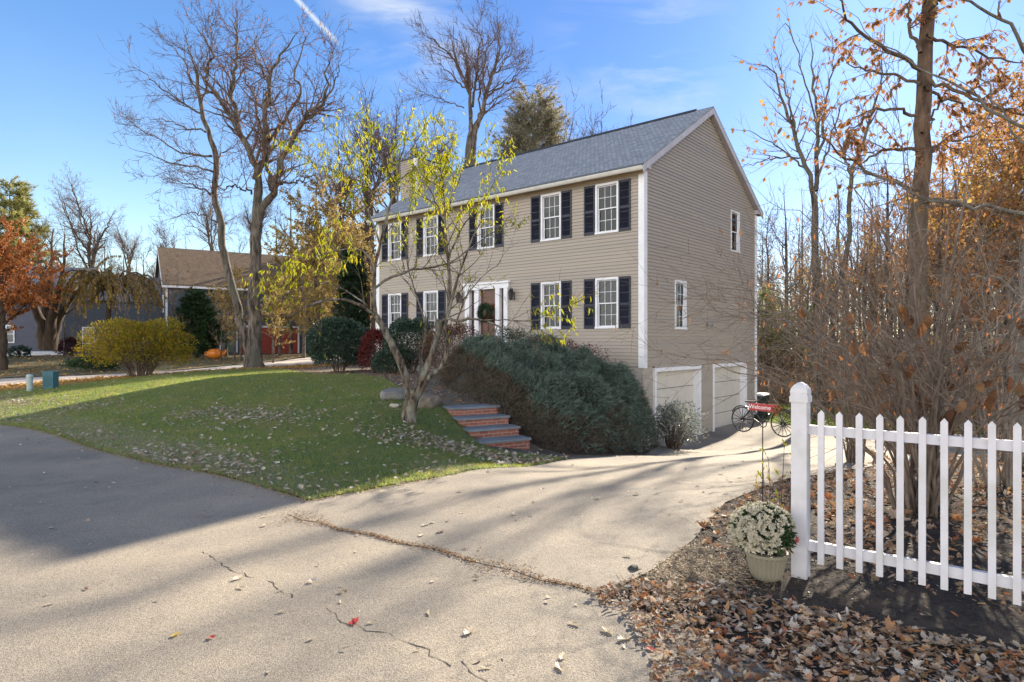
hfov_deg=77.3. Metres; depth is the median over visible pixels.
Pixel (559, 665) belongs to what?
fallen leaf
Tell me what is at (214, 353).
pumpkin
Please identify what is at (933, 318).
sapling
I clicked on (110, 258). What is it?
bare tree
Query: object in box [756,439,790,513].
flower stalks
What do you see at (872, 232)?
bare tree
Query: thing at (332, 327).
rhododendron
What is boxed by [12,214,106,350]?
bare tree
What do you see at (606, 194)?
window
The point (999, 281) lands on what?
oak tree
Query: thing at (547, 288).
window
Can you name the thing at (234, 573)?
leaf crumbs
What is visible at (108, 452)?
edge debris
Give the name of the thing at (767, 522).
chrysanthemum
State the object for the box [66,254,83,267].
bare tree
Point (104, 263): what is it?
bare tree
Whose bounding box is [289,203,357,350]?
maple tree
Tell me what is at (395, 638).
road crack
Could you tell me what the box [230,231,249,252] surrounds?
bare tree
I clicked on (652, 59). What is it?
sky
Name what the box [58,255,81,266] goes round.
bare tree
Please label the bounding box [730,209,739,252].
window
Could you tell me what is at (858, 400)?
brush
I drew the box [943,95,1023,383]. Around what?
maple tree
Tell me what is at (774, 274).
sapling
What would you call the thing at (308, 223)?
maple tree
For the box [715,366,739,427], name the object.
garage door
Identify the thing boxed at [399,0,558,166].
bare tree
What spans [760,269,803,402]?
sapling
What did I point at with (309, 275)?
maple tree
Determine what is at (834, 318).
sapling
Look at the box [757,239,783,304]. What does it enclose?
sapling
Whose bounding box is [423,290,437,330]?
window
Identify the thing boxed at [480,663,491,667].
fallen leaf
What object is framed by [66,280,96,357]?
sapling
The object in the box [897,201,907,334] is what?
bare tree
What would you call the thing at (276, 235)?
bare tree
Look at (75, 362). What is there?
dark shrub
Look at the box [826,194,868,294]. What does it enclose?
bare tree
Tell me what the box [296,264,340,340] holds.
maple tree
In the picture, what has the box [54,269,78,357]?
sapling
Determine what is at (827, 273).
oak tree
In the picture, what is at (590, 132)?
bare tree
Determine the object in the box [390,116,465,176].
bare tree
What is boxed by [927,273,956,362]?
sapling
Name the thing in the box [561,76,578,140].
bare tree
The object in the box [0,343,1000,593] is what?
ground
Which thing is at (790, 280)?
bare tree
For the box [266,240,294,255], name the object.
maple tree
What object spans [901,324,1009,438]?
brush
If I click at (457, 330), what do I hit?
barberry bush
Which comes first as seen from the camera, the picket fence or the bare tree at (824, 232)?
the picket fence
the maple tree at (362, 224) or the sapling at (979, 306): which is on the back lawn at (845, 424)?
the sapling at (979, 306)
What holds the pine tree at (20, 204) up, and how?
on the ground at (386, 485)
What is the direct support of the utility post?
on the lawn at (364, 481)
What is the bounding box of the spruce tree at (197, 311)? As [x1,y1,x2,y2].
[167,287,229,357]
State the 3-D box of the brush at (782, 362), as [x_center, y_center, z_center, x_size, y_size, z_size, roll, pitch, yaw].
[15.951,1.017,37.723,5.816,5.393,6.126,0,0,-21]
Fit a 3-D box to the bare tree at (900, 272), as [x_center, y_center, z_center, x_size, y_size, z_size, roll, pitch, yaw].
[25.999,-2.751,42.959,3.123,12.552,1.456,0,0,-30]
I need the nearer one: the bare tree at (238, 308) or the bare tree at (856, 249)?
the bare tree at (238, 308)
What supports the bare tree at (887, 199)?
on the ground at (386, 485)
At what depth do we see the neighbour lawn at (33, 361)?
37.44 m
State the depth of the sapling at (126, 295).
36.93 m
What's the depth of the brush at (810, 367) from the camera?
39.66 m
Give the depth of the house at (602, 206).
20.85 m
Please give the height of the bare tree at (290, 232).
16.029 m
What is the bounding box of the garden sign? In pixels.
[731,399,790,501]
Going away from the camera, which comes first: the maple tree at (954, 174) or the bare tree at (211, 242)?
the maple tree at (954, 174)
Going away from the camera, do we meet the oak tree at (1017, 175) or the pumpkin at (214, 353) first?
the oak tree at (1017, 175)
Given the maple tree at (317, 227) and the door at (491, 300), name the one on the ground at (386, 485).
the maple tree at (317, 227)
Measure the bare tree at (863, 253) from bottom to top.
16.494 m
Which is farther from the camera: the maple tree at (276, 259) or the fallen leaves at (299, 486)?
the maple tree at (276, 259)
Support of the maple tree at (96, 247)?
on the ground at (386, 485)
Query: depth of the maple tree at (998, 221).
19.97 m
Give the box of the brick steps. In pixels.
[442,404,531,448]
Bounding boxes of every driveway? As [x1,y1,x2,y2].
[0,355,364,385]
[287,420,1001,593]
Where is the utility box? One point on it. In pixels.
(50, 379)
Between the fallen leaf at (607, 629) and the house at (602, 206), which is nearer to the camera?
the fallen leaf at (607, 629)
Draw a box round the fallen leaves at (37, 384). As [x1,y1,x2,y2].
[0,362,355,390]
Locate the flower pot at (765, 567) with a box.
[745,544,788,581]
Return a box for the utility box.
[42,371,59,388]
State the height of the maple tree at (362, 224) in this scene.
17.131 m
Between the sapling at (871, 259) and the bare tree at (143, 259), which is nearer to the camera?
the sapling at (871, 259)
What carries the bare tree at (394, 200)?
on the ground at (386, 485)
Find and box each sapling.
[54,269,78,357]
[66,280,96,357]
[110,261,145,364]
[137,262,169,359]
[156,254,197,358]
[208,287,233,361]
[219,272,246,358]
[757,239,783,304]
[757,264,769,378]
[757,272,780,389]
[757,284,792,398]
[757,293,785,396]
[758,253,796,322]
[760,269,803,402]
[771,307,810,393]
[779,304,808,374]
[780,249,811,313]
[781,236,831,330]
[782,256,825,355]
[783,342,812,395]
[790,304,825,387]
[793,234,864,363]
[808,273,856,366]
[813,270,847,350]
[834,297,861,366]
[835,234,893,395]
[838,289,869,362]
[850,218,885,340]
[852,260,901,368]
[879,260,928,352]
[879,274,935,352]
[927,269,947,353]
[927,271,950,343]
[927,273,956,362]
[929,270,977,417]
[931,229,1016,430]
[949,291,996,387]
[967,175,1023,379]
[968,278,1017,394]
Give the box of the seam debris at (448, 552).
[265,507,606,593]
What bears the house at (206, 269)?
on the ground at (386, 485)
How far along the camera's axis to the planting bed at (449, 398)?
14.72 m
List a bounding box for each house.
[0,266,99,355]
[61,247,359,354]
[366,106,763,437]
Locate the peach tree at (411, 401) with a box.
[238,76,609,422]
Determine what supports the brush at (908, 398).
on the ground at (386, 485)
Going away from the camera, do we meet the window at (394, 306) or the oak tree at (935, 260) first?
the window at (394, 306)
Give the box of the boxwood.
[490,327,535,343]
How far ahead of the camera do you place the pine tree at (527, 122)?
47.76 m
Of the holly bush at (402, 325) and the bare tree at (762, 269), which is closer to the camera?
the holly bush at (402, 325)
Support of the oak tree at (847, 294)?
on the ground at (386, 485)
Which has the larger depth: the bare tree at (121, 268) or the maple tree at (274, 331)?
the bare tree at (121, 268)
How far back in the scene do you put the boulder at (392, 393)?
13.89 m
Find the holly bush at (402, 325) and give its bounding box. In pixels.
[381,316,438,373]
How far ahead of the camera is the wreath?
21.83 m
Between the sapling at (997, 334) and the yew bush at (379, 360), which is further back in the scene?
the sapling at (997, 334)
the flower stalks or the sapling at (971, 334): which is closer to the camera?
the flower stalks
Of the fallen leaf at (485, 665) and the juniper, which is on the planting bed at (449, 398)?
the juniper
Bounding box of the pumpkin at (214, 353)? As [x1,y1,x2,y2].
[205,349,226,358]
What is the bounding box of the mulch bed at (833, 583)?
[612,459,1023,681]
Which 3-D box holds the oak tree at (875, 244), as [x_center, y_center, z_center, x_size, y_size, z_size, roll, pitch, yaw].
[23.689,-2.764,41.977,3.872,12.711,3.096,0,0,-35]
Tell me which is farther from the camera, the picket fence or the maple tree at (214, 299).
the maple tree at (214, 299)
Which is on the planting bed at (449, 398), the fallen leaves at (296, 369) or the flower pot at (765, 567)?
the fallen leaves at (296, 369)
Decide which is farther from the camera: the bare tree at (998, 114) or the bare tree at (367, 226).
the bare tree at (367, 226)
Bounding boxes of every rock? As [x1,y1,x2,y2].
[389,403,398,407]
[628,565,638,570]
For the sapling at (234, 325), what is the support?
on the ground at (386, 485)
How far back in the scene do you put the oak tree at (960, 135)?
33.05 m
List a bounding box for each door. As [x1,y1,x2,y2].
[222,323,235,351]
[242,327,297,353]
[481,289,494,337]
[657,369,692,434]
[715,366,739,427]
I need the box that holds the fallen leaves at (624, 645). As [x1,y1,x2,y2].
[5,438,709,681]
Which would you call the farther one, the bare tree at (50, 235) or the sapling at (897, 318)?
the bare tree at (50, 235)
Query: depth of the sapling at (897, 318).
38.82 m
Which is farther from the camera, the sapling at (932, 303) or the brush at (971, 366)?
the sapling at (932, 303)
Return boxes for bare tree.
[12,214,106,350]
[23,210,69,258]
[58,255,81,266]
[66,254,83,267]
[84,226,121,271]
[97,0,273,366]
[100,214,147,272]
[106,234,122,272]
[110,262,134,273]
[125,246,147,273]
[134,243,154,274]
[141,216,183,277]
[176,183,244,250]
[202,230,228,250]
[230,184,286,238]
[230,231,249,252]
[267,186,299,260]
[267,203,284,255]
[293,141,382,348]
[296,156,330,318]
[304,92,408,345]
[311,123,362,343]
[321,82,400,329]
[345,104,441,204]
[353,83,422,211]
[383,105,408,201]
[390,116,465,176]
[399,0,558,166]
[559,111,632,141]
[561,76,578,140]
[563,113,597,139]
[584,79,613,134]
[724,1,911,420]
[757,173,809,347]
[757,199,788,289]
[757,219,775,378]
[757,228,781,283]
[759,0,1023,464]
[780,223,799,399]
[782,205,821,306]
[785,230,805,320]
[789,171,818,305]
[791,232,806,335]
[797,198,822,368]
[803,202,847,290]
[805,156,838,313]
[822,230,840,365]
[825,223,835,382]
[825,231,838,351]
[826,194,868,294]
[827,161,854,362]
[827,167,846,348]
[829,162,859,277]
[835,204,868,335]
[847,188,868,328]
[851,173,872,340]
[852,128,909,352]
[852,212,869,325]
[855,175,894,335]
[858,201,872,361]
[861,198,890,381]
[864,205,877,336]
[867,212,882,360]
[876,202,895,351]
[884,211,908,348]
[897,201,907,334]
[949,159,1003,368]
[973,139,1013,383]
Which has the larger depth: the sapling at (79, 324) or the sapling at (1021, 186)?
the sapling at (79, 324)
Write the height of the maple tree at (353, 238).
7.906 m
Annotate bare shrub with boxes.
[678,195,1023,466]
[773,187,1023,487]
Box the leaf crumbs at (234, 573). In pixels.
[6,474,631,667]
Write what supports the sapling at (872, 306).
on the ground at (386, 485)
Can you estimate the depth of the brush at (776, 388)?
29.00 m
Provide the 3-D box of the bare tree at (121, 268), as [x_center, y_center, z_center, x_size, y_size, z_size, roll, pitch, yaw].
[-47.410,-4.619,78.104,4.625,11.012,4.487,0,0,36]
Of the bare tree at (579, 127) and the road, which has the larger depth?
the bare tree at (579, 127)
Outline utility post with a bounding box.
[26,374,33,391]
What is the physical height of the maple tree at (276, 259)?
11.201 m
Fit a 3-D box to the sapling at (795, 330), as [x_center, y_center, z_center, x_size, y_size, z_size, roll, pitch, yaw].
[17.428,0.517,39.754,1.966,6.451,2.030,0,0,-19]
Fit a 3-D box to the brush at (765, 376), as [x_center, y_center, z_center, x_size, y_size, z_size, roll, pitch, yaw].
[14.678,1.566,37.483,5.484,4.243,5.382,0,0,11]
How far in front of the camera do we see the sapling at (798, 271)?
63.58 m
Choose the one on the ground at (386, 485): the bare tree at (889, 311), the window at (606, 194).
the bare tree at (889, 311)
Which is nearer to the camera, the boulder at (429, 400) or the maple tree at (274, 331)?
the boulder at (429, 400)
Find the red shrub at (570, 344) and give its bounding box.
[560,338,609,360]
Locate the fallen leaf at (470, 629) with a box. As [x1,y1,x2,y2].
[464,625,475,633]
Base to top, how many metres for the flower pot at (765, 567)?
0.186 m
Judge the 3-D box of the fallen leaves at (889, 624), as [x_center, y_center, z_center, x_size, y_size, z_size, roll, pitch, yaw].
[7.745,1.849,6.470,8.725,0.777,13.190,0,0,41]
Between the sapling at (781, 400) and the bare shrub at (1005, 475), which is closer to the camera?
the bare shrub at (1005, 475)
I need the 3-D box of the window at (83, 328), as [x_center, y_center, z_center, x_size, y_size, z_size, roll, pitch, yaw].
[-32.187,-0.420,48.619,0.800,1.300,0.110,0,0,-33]
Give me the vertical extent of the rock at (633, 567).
0.040 m
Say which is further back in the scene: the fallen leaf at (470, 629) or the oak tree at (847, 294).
the oak tree at (847, 294)
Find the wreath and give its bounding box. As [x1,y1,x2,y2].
[476,302,493,323]
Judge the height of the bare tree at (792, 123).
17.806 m
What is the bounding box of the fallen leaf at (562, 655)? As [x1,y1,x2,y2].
[559,652,566,658]
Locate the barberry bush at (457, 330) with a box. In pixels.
[414,322,481,371]
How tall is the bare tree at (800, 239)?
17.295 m
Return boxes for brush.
[757,329,835,402]
[757,339,811,402]
[757,353,812,404]
[762,362,845,414]
[777,344,843,389]
[787,335,868,411]
[790,340,869,403]
[802,344,904,414]
[825,370,906,421]
[843,358,908,417]
[847,354,987,434]
[859,339,902,375]
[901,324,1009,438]
[935,353,1003,419]
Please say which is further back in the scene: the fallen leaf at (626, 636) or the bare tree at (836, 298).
the bare tree at (836, 298)
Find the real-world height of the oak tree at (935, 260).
12.076 m
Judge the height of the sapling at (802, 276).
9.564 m
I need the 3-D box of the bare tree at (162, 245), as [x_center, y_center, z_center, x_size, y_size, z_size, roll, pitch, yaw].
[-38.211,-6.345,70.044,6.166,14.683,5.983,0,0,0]
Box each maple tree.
[0,213,76,369]
[37,162,126,272]
[167,0,358,367]
[205,264,243,355]
[214,264,248,359]
[246,272,293,362]
[261,220,318,353]
[261,247,299,354]
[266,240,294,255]
[273,232,335,357]
[280,187,337,326]
[289,167,374,348]
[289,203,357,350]
[293,172,375,352]
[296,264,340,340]
[317,227,374,317]
[324,172,375,256]
[328,178,393,317]
[891,167,964,321]
[906,93,1018,340]
[928,44,1023,431]
[929,120,1023,389]
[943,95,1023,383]
[949,96,1023,297]
[956,15,1023,238]
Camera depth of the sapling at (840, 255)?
39.18 m
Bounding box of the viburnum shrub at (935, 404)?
[603,2,1023,517]
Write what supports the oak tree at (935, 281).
on the ground at (386, 485)
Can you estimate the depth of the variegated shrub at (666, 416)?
16.04 m
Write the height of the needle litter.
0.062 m
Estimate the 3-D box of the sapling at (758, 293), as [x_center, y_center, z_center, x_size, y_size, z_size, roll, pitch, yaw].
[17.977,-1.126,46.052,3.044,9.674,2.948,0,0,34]
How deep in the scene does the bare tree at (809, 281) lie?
42.10 m
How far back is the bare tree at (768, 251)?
80.05 m
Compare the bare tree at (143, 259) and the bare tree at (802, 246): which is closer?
the bare tree at (802, 246)
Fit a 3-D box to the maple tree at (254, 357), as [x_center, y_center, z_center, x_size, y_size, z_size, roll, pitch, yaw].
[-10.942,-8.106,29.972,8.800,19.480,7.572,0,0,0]
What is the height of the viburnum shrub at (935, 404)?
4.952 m
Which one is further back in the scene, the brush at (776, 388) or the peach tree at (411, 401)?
the brush at (776, 388)
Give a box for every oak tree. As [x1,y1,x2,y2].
[787,0,1023,453]
[791,263,810,319]
[811,245,839,324]
[825,251,862,340]
[846,204,904,356]
[858,212,900,344]
[872,168,949,369]
[883,202,934,296]
[895,120,1020,365]
[927,189,952,331]
[932,198,998,356]
[933,115,999,364]
[933,180,1023,434]
[967,115,1023,323]
[969,57,1023,284]
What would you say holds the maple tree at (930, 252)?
on the ground at (386, 485)
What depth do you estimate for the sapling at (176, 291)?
40.91 m
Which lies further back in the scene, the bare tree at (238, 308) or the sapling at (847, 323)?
the sapling at (847, 323)
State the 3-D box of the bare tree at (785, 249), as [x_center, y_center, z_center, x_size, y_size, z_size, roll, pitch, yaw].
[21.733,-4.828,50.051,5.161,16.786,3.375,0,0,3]
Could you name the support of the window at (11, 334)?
in the house at (25, 335)
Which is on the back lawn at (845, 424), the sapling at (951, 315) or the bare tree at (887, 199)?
the sapling at (951, 315)
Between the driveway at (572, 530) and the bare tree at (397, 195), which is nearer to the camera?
the driveway at (572, 530)
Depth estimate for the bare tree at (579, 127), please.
52.38 m
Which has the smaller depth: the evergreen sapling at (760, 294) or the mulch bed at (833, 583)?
the mulch bed at (833, 583)
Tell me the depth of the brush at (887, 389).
23.29 m
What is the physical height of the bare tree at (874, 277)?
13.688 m
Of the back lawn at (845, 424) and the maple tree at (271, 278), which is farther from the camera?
the maple tree at (271, 278)
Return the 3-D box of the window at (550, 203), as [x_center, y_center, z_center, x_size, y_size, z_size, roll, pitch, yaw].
[1.455,-3.868,20.489,1.276,1.871,0.750,0,0,41]
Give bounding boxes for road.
[0,425,805,681]
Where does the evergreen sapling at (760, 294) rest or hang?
on the ground at (386, 485)
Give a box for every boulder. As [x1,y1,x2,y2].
[380,388,404,399]
[418,394,439,407]
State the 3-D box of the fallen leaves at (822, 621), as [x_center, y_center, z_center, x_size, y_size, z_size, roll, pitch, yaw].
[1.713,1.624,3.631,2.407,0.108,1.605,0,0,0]
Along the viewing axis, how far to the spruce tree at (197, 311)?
42.48 m
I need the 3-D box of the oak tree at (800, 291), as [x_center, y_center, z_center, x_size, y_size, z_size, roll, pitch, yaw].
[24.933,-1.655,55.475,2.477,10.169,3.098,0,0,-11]
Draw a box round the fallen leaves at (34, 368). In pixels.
[0,354,306,377]
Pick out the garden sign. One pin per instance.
(754, 406)
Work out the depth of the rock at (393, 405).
13.22 m
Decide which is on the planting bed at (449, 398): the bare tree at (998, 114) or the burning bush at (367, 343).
the burning bush at (367, 343)
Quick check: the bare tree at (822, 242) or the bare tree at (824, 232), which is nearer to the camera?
the bare tree at (822, 242)
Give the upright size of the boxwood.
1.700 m
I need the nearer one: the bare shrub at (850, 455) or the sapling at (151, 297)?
the bare shrub at (850, 455)
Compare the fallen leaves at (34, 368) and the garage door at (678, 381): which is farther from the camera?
the fallen leaves at (34, 368)
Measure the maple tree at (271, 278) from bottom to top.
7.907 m
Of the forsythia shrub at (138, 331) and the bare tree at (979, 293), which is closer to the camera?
the forsythia shrub at (138, 331)
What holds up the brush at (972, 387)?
on the ground at (386, 485)
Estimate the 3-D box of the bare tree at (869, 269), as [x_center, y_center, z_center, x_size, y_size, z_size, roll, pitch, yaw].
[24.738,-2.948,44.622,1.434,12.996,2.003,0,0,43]
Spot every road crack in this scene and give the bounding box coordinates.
[203,552,254,577]
[327,608,450,665]
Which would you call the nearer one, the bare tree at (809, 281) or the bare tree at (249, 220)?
the bare tree at (809, 281)
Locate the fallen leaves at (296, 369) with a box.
[236,365,646,456]
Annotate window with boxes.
[5,325,14,342]
[82,327,94,343]
[388,222,400,260]
[388,293,400,331]
[423,215,437,256]
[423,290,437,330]
[477,204,493,249]
[540,191,560,241]
[541,281,560,329]
[594,181,618,234]
[594,277,618,328]
[674,280,686,329]
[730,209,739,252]
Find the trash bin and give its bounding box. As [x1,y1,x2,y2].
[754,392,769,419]
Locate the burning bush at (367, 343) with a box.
[355,328,392,372]
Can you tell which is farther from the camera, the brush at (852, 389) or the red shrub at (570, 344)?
the brush at (852, 389)
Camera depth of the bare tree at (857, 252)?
42.54 m
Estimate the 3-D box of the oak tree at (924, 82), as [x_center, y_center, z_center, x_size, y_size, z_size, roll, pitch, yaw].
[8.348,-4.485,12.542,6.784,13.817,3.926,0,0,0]
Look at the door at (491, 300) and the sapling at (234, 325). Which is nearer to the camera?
the door at (491, 300)
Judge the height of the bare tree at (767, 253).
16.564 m
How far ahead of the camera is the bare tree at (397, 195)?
46.11 m
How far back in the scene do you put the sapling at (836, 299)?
44.30 m
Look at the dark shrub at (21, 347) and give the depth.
45.25 m
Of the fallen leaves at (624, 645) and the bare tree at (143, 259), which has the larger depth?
the bare tree at (143, 259)
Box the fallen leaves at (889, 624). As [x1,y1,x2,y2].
[636,457,1023,680]
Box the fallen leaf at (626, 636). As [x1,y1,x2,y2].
[617,634,631,638]
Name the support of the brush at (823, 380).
on the ground at (386, 485)
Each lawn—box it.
[0,354,313,377]
[0,374,562,498]
[763,404,1001,432]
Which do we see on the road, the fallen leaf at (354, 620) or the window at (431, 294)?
the fallen leaf at (354, 620)
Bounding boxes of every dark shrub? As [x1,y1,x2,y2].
[7,344,31,356]
[53,336,86,355]
[58,354,125,371]
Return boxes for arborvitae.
[332,246,371,365]
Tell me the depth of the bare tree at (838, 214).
42.74 m
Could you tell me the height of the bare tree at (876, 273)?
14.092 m
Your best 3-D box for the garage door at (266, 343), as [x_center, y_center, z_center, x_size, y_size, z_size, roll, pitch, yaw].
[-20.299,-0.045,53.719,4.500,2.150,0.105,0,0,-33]
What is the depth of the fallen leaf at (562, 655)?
3.34 m
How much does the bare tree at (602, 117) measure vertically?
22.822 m
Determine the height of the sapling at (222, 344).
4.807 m
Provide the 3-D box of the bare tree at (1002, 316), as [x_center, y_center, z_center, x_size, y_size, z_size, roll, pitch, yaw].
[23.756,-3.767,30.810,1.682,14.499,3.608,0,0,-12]
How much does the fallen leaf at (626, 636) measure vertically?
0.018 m
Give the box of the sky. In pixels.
[0,0,1023,341]
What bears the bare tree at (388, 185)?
on the ground at (386, 485)
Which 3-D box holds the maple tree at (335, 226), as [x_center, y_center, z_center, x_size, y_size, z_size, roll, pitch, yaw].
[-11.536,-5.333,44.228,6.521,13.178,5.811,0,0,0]
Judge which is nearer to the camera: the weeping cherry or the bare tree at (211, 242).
the weeping cherry
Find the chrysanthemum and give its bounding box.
[726,500,799,556]
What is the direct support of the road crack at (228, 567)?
on the road
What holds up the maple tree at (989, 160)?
on the back lawn at (845, 424)
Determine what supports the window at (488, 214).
in the house at (602, 206)
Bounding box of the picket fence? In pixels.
[789,382,1023,605]
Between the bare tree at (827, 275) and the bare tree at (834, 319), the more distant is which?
the bare tree at (827, 275)
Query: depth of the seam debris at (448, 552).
4.89 m
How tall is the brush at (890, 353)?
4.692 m
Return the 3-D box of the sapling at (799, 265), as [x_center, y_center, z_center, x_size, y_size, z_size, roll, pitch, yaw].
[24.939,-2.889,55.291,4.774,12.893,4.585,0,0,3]
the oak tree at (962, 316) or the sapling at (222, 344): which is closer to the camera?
the oak tree at (962, 316)
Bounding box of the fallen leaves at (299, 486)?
[0,368,566,497]
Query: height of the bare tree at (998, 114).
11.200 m
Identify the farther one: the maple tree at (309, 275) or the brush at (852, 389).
the maple tree at (309, 275)
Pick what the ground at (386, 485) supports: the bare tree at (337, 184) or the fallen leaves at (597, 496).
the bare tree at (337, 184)
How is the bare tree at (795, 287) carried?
on the ground at (386, 485)
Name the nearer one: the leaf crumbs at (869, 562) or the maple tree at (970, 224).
the leaf crumbs at (869, 562)
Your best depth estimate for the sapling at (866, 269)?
40.95 m
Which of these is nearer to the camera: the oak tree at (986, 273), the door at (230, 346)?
the oak tree at (986, 273)
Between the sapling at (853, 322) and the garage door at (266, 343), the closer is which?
the sapling at (853, 322)
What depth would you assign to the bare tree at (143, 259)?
81.93 m
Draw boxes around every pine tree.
[0,175,66,266]
[480,78,576,159]
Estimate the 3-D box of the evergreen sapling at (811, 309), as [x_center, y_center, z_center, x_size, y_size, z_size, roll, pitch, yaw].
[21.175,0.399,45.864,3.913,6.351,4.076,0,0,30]
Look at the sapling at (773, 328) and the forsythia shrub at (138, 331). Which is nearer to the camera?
the forsythia shrub at (138, 331)
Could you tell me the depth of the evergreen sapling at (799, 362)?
37.94 m
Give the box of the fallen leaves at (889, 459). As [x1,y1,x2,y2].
[771,392,1023,467]
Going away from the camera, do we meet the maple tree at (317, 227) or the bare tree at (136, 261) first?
the maple tree at (317, 227)
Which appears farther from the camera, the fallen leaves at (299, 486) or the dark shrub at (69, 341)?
the dark shrub at (69, 341)
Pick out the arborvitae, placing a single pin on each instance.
(350, 281)
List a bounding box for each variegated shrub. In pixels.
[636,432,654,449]
[650,398,709,449]
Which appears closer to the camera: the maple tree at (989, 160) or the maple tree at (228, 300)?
the maple tree at (989, 160)
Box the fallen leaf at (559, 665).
[555,661,563,670]
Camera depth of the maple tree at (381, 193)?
48.79 m
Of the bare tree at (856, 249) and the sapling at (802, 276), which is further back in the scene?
the bare tree at (856, 249)
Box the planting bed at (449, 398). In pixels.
[287,366,664,458]
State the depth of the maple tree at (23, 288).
35.71 m
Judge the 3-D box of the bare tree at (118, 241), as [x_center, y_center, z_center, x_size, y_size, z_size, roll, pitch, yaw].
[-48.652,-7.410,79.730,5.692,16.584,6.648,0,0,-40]
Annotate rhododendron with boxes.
[305,315,374,371]
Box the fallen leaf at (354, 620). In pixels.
[348,617,358,624]
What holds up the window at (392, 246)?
in the house at (602, 206)
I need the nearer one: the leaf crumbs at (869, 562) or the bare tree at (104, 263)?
the leaf crumbs at (869, 562)
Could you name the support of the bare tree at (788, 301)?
on the ground at (386, 485)
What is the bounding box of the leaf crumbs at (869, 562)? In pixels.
[596,464,1023,681]
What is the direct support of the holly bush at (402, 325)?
on the planting bed at (449, 398)
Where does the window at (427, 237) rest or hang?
in the house at (602, 206)
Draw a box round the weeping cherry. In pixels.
[41,255,167,357]
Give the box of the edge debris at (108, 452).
[3,424,433,501]
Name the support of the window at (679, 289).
in the house at (602, 206)
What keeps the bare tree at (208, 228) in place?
on the ground at (386, 485)
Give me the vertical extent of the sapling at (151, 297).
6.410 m
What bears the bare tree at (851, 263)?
on the ground at (386, 485)
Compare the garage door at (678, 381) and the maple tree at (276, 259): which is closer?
the garage door at (678, 381)
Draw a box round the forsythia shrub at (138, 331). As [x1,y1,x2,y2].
[68,316,199,377]
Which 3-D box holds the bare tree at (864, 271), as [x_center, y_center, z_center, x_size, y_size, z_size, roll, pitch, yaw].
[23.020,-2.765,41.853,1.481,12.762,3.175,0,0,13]
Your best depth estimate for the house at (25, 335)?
47.87 m
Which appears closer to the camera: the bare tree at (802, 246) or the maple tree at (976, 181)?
the maple tree at (976, 181)
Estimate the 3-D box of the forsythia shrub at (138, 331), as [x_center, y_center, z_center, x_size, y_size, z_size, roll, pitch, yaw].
[-14.991,0.259,25.619,5.157,2.582,3.276,0,0,0]
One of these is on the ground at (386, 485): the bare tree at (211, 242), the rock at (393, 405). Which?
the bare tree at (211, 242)
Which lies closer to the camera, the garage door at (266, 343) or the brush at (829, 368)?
the brush at (829, 368)
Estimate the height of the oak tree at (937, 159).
12.711 m
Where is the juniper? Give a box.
[435,330,663,457]
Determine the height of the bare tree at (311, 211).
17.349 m
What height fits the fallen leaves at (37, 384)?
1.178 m
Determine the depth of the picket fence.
4.11 m
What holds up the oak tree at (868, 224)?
on the ground at (386, 485)
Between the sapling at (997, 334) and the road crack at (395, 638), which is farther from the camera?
the sapling at (997, 334)
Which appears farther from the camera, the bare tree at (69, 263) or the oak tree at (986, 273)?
the bare tree at (69, 263)
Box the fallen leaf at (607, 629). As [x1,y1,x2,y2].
[602,626,612,632]
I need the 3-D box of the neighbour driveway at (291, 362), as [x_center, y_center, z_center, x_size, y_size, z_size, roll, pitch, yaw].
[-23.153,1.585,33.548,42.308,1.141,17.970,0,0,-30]
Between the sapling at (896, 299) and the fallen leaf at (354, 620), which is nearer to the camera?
the fallen leaf at (354, 620)
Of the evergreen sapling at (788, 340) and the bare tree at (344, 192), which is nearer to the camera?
the evergreen sapling at (788, 340)
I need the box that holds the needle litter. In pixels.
[621,528,829,624]
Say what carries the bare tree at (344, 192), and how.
on the ground at (386, 485)
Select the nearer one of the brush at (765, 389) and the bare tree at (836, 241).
the brush at (765, 389)
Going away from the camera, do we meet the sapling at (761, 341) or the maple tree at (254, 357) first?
the maple tree at (254, 357)
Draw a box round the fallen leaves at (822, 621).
[592,575,1023,681]
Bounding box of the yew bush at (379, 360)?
[369,347,418,373]

